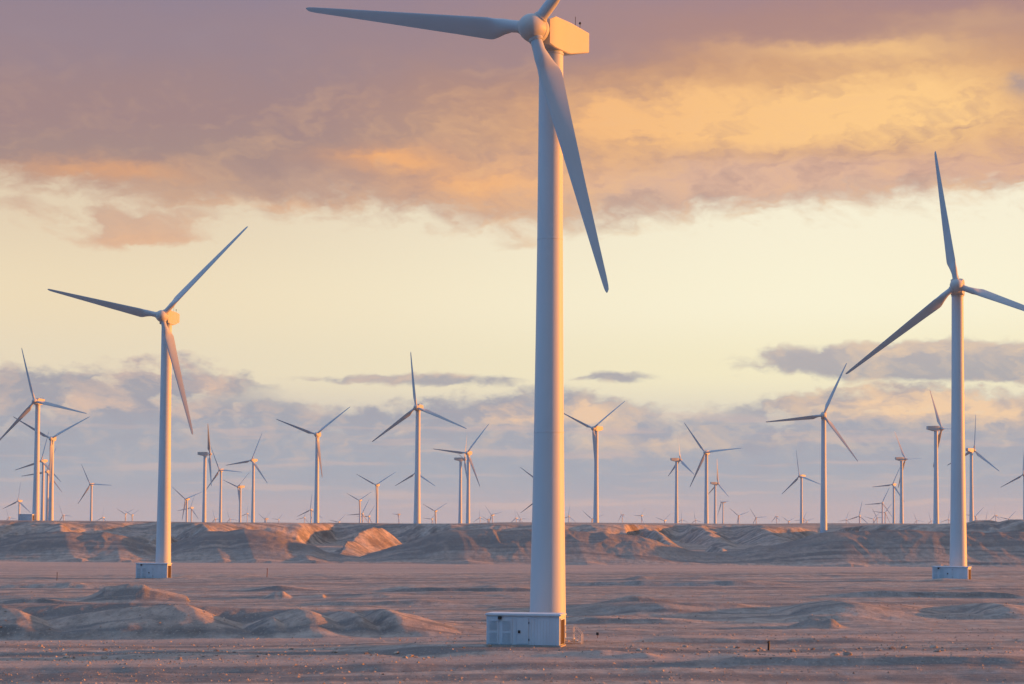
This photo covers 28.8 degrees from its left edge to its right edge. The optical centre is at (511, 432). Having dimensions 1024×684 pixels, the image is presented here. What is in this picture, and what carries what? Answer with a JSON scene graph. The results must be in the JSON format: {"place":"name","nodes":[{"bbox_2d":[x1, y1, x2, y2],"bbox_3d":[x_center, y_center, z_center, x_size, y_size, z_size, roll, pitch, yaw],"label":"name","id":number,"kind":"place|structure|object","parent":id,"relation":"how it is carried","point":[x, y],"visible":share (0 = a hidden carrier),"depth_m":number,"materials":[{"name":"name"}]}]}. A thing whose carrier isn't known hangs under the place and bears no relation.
{"place":"outdoors","nodes":[
{"label":"outdoors","id":0,"kind":"place"},
{"bbox_2d":[0,519,1023,683],"bbox_3d":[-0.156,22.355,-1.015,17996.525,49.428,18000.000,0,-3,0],"label":"ground","id":1,"kind":"structure","parent":0,"point":[407,565],"depth_m":246.91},
{"bbox_2d":[3,483,29,513],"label":"wind turbine","id":2,"kind":"object","parent":1,"relation":"on","point":[19,501],"visible":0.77,"depth_m":2422.47,"materials":[{"name":"grey paint"}]},
{"bbox_2d":[18,514,33,519],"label":"transformer kiosk","id":3,"kind":"object","parent":1,"relation":"on","point":[25,516],"visible":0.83,"depth_m":833.19,"materials":[{"name":"metal"}]},
{"bbox_2d":[16,432,60,520],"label":"wind turbine","id":4,"kind":"object","parent":1,"relation":"on","point":[43,461],"visible":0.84,"depth_m":1546.96,"materials":[{"name":"grey paint"}]},
{"bbox_2d":[24,449,61,520],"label":"wind turbine","id":5,"kind":"object","parent":1,"relation":"on","point":[47,494],"visible":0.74,"depth_m":1779.25,"materials":[{"name":"grey paint"}]},
{"bbox_2d":[0,348,86,519],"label":"wind turbine","id":6,"kind":"object","parent":1,"relation":"on","point":[37,402],"visible":0.96,"depth_m":836.92,"materials":[{"name":"grey paint"}]},
{"bbox_2d":[14,416,89,520],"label":"wind turbine","id":7,"kind":"object","parent":1,"relation":"on","point":[52,439],"visible":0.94,"depth_m":1070.78,"materials":[{"name":"grey paint"}]},
{"bbox_2d":[79,464,104,520],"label":"wind turbine","id":8,"kind":"object","parent":1,"relation":"on","point":[91,485],"visible":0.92,"depth_m":2031.76,"materials":[{"name":"grey paint"}]},
{"bbox_2d":[48,226,247,562],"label":"wind turbine","id":9,"kind":"object","parent":1,"relation":"on","point":[167,318],"visible":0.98,"depth_m":384.70,"materials":[{"name":"grey paint"}]},
{"bbox_2d":[135,563,171,578],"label":"transformer kiosk","id":10,"kind":"object","parent":1,"relation":"on","point":[153,570],"visible":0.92,"depth_m":378.76,"materials":[{"name":"metal"}]},
{"bbox_2d":[136,565,140,577],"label":"vent door","id":11,"kind":"structure","parent":10,"relation":"in","point":[138,568],"depth_m":379.06,"materials":[{"name":"grey metal"}]},
{"bbox_2d":[141,565,145,577],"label":"vent door","id":12,"kind":"structure","parent":10,"relation":"in","point":[143,575],"depth_m":378.97,"materials":[{"name":"grey metal"}]},
{"bbox_2d":[148,565,152,577],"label":"door","id":13,"kind":"structure","parent":10,"relation":"in","point":[150,567],"depth_m":378.79,"materials":[{"name":"metal"}]},
{"bbox_2d":[167,565,170,577],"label":"side door","id":14,"kind":"structure","parent":10,"relation":"in","point":[169,566],"depth_m":379.53,"materials":[{"name":"brown metal"}]},
{"bbox_2d":[178,495,197,521],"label":"wind turbine","id":15,"kind":"object","parent":1,"relation":"on","point":[191,508],"visible":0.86,"depth_m":3069.40,"materials":[{"name":"grey paint"}]},
{"bbox_2d":[178,492,200,521],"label":"wind turbine","id":16,"kind":"object","parent":1,"relation":"on","point":[186,501],"visible":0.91,"depth_m":2271.92,"materials":[{"name":"grey paint"}]},
{"bbox_2d":[197,427,211,521],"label":"wind turbine","id":17,"kind":"object","parent":1,"relation":"on","point":[205,454],"visible":0.98,"depth_m":1319.41,"materials":[{"name":"grey paint"}]},
{"bbox_2d":[206,448,238,521],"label":"wind turbine","id":18,"kind":"object","parent":1,"relation":"on","point":[220,501],"visible":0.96,"depth_m":1881.01,"materials":[{"name":"grey paint"}]},
{"bbox_2d":[224,473,248,521],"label":"wind turbine","id":19,"kind":"object","parent":1,"relation":"on","point":[239,486],"visible":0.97,"depth_m":1939.19,"materials":[{"name":"grey paint"}]},
{"bbox_2d":[228,434,266,521],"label":"wind turbine","id":20,"kind":"object","parent":1,"relation":"on","point":[253,461],"visible":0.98,"depth_m":1593.64,"materials":[{"name":"grey paint"}]},
{"bbox_2d":[299,497,321,522],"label":"wind turbine","id":21,"kind":"object","parent":1,"relation":"on","point":[311,510],"visible":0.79,"depth_m":3011.52,"materials":[{"name":"grey paint"}]},
{"bbox_2d":[276,407,349,522],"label":"wind turbine","id":22,"kind":"object","parent":1,"relation":"on","point":[317,435],"visible":0.98,"depth_m":1082.34,"materials":[{"name":"grey paint"}]},
{"bbox_2d":[348,492,370,522],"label":"wind turbine","id":23,"kind":"object","parent":1,"relation":"on","point":[359,500],"visible":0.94,"depth_m":2958.49,"materials":[{"name":"grey paint"}]},
{"bbox_2d":[351,500,368,522],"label":"wind turbine","id":24,"kind":"object","parent":1,"relation":"on","point":[362,513],"visible":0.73,"depth_m":3024.65,"materials":[{"name":"grey paint"}]},
{"bbox_2d":[357,473,393,522],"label":"wind turbine","id":25,"kind":"object","parent":1,"relation":"on","point":[377,484],"visible":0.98,"depth_m":1953.72,"materials":[{"name":"grey paint"}]},
{"bbox_2d":[395,472,434,485],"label":"wind turbine","id":26,"kind":"object","parent":1,"relation":"on","point":[410,476],"visible":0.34,"depth_m":1836.23,"materials":[{"name":"grey paint"}]},
{"bbox_2d":[372,352,466,522],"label":"wind turbine","id":27,"kind":"object","parent":1,"relation":"on","point":[418,408],"visible":1,"depth_m":842.51,"materials":[{"name":"grey paint"}]},
{"bbox_2d":[423,504,444,522],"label":"wind turbine","id":28,"kind":"object","parent":1,"relation":"on","point":[435,511],"visible":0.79,"depth_m":3121.47,"materials":[{"name":"grey paint"}]},
{"bbox_2d":[306,0,608,624],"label":"wind turbine","id":29,"kind":"object","parent":1,"relation":"on","point":[552,40],"visible":0.99,"depth_m":163.45,"materials":[{"name":"grey paint"}]},
{"bbox_2d":[454,440,466,522],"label":"wind turbine","id":30,"kind":"object","parent":1,"relation":"on","point":[460,459],"visible":0.91,"depth_m":1523.17,"materials":[{"name":"grey paint"}]},
{"bbox_2d":[435,424,488,522],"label":"wind turbine","id":31,"kind":"object","parent":1,"relation":"on","point":[468,453],"visible":0.98,"depth_m":1294.86,"materials":[{"name":"grey paint"}]},
{"bbox_2d":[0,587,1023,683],"bbox_3d":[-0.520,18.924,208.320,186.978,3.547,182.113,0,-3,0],"label":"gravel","id":32,"kind":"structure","parent":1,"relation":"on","point":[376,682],"depth_m":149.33,"materials":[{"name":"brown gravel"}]},
{"bbox_2d":[485,612,565,646],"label":"transformer kiosk","id":33,"kind":"object","parent":1,"relation":"on","point":[534,629],"visible":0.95,"depth_m":155.64,"materials":[{"name":"metal"}]},
{"bbox_2d":[488,618,498,643],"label":"vent door","id":34,"kind":"structure","parent":33,"relation":"in","point":[493,623],"depth_m":156.02,"materials":[{"name":"grey metal"}]},
{"bbox_2d":[501,618,511,643],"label":"vent door","id":35,"kind":"structure","parent":33,"relation":"in","point":[506,623],"depth_m":155.83,"materials":[{"name":"grey metal"}]},
{"bbox_2d":[517,618,528,643],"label":"door","id":36,"kind":"structure","parent":33,"relation":"in","point":[522,623],"depth_m":155.61,"materials":[{"name":"metal"}]},
{"bbox_2d":[560,617,564,645],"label":"side door","id":37,"kind":"structure","parent":33,"relation":"in","point":[562,620],"depth_m":156.25,"materials":[{"name":"brown metal"}]},
{"bbox_2d":[565,625,582,643],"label":"entry stairs","id":38,"kind":"structure","parent":1,"relation":"on","point":[581,638],"depth_m":159.64,"materials":[{"name":"grey metal"}]},
{"bbox_2d":[564,401,624,522],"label":"wind turbine","id":39,"kind":"object","parent":1,"relation":"on","point":[596,428],"visible":0.94,"depth_m":1057.51,"materials":[{"name":"grey paint"}]},
{"bbox_2d":[668,436,693,522],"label":"wind turbine","id":40,"kind":"object","parent":1,"relation":"on","point":[677,461],"visible":0.97,"depth_m":1519.83,"materials":[{"name":"grey paint"}]},
{"bbox_2d":[684,423,740,523],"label":"wind turbine","id":41,"kind":"object","parent":1,"relation":"on","point":[706,453],"visible":0.95,"depth_m":1260.40,"materials":[{"name":"grey paint"}]},
{"bbox_2d":[709,464,728,523],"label":"wind turbine","id":42,"kind":"object","parent":1,"relation":"on","point":[715,484],"visible":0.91,"depth_m":1914.30,"materials":[{"name":"grey paint"}]},
{"bbox_2d":[717,492,726,523],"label":"wind turbine","id":43,"kind":"object","parent":1,"relation":"on","point":[722,502],"visible":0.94,"depth_m":3181.37,"materials":[{"name":"grey paint"}]},
{"bbox_2d":[782,452,820,522],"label":"wind turbine","id":44,"kind":"object","parent":1,"relation":"on","point":[801,494],"visible":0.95,"depth_m":1753.76,"materials":[{"name":"grey paint"}]},
{"bbox_2d":[766,363,857,532],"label":"wind turbine","id":45,"kind":"object","parent":1,"relation":"on","point":[823,505],"visible":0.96,"depth_m":829.74,"materials":[{"name":"grey paint"}]},
{"bbox_2d":[843,652,851,655],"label":"stone","id":46,"kind":"object","parent":1,"relation":"on","point":[847,653],"visible":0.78,"depth_m":143.76,"materials":[{"name":"grey stone"}]},
{"bbox_2d":[846,504,866,522],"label":"wind turbine","id":47,"kind":"object","parent":1,"relation":"on","point":[859,516],"visible":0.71,"depth_m":3139.62,"materials":[{"name":"grey paint"}]},
{"bbox_2d":[865,487,890,522],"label":"wind turbine","id":48,"kind":"object","parent":1,"relation":"on","point":[882,506],"visible":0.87,"depth_m":2767.43,"materials":[{"name":"grey paint"}]},
{"bbox_2d":[874,468,903,522],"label":"wind turbine","id":49,"kind":"object","parent":1,"relation":"on","point":[893,484],"visible":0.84,"depth_m":2152.09,"materials":[{"name":"grey paint"}]},
{"bbox_2d":[894,431,919,523],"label":"wind turbine","id":50,"kind":"object","parent":1,"relation":"on","point":[901,460],"visible":0.95,"depth_m":1440.99,"materials":[{"name":"grey paint"}]},
{"bbox_2d":[846,151,1023,565],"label":"wind turbine","id":51,"kind":"object","parent":1,"relation":"on","point":[957,289],"visible":0.99,"depth_m":341.27,"materials":[{"name":"grey paint"}]},
{"bbox_2d":[926,391,947,523],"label":"wind turbine","id":52,"kind":"object","parent":1,"relation":"on","point":[937,436],"visible":0.91,"depth_m":1045.13,"materials":[{"name":"grey paint"}]},
{"bbox_2d":[931,566,970,578],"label":"transformer kiosk","id":53,"kind":"object","parent":1,"relation":"on","point":[955,572],"visible":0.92,"depth_m":335.14,"materials":[{"name":"metal"}]},
{"bbox_2d":[933,568,937,578],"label":"vent door","id":54,"kind":"structure","parent":53,"relation":"in","point":[935,570],"depth_m":336.16,"materials":[{"name":"grey metal"}]},
{"bbox_2d":[939,568,943,577],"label":"vent door","id":55,"kind":"structure","parent":53,"relation":"in","point":[941,570],"depth_m":335.75,"materials":[{"name":"grey metal"}]},
{"bbox_2d":[946,568,951,578],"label":"door","id":56,"kind":"structure","parent":53,"relation":"in","point":[948,570],"depth_m":335.18,"materials":[{"name":"metal"}]},
{"bbox_2d":[968,569,970,578],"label":"side door","id":57,"kind":"structure","parent":53,"relation":"in","point":[969,570],"depth_m":334.85,"materials":[{"name":"brown metal"}]},
{"bbox_2d":[948,415,998,521],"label":"wind turbine","id":58,"kind":"object","parent":1,"relation":"on","point":[970,451],"visible":0.91,"depth_m":1322.25,"materials":[{"name":"grey paint"}]},
{"bbox_2d":[1002,456,1023,519],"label":"wind turbine","id":59,"kind":"object","parent":1,"relation":"on","point":[1023,485],"visible":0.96,"depth_m":1801.81,"materials":[{"name":"grey paint"}]},
{"bbox_2d":[0,0,1023,523],"label":"sky","id":60,"kind":"structure","parent":0,"point":[760,176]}
]}

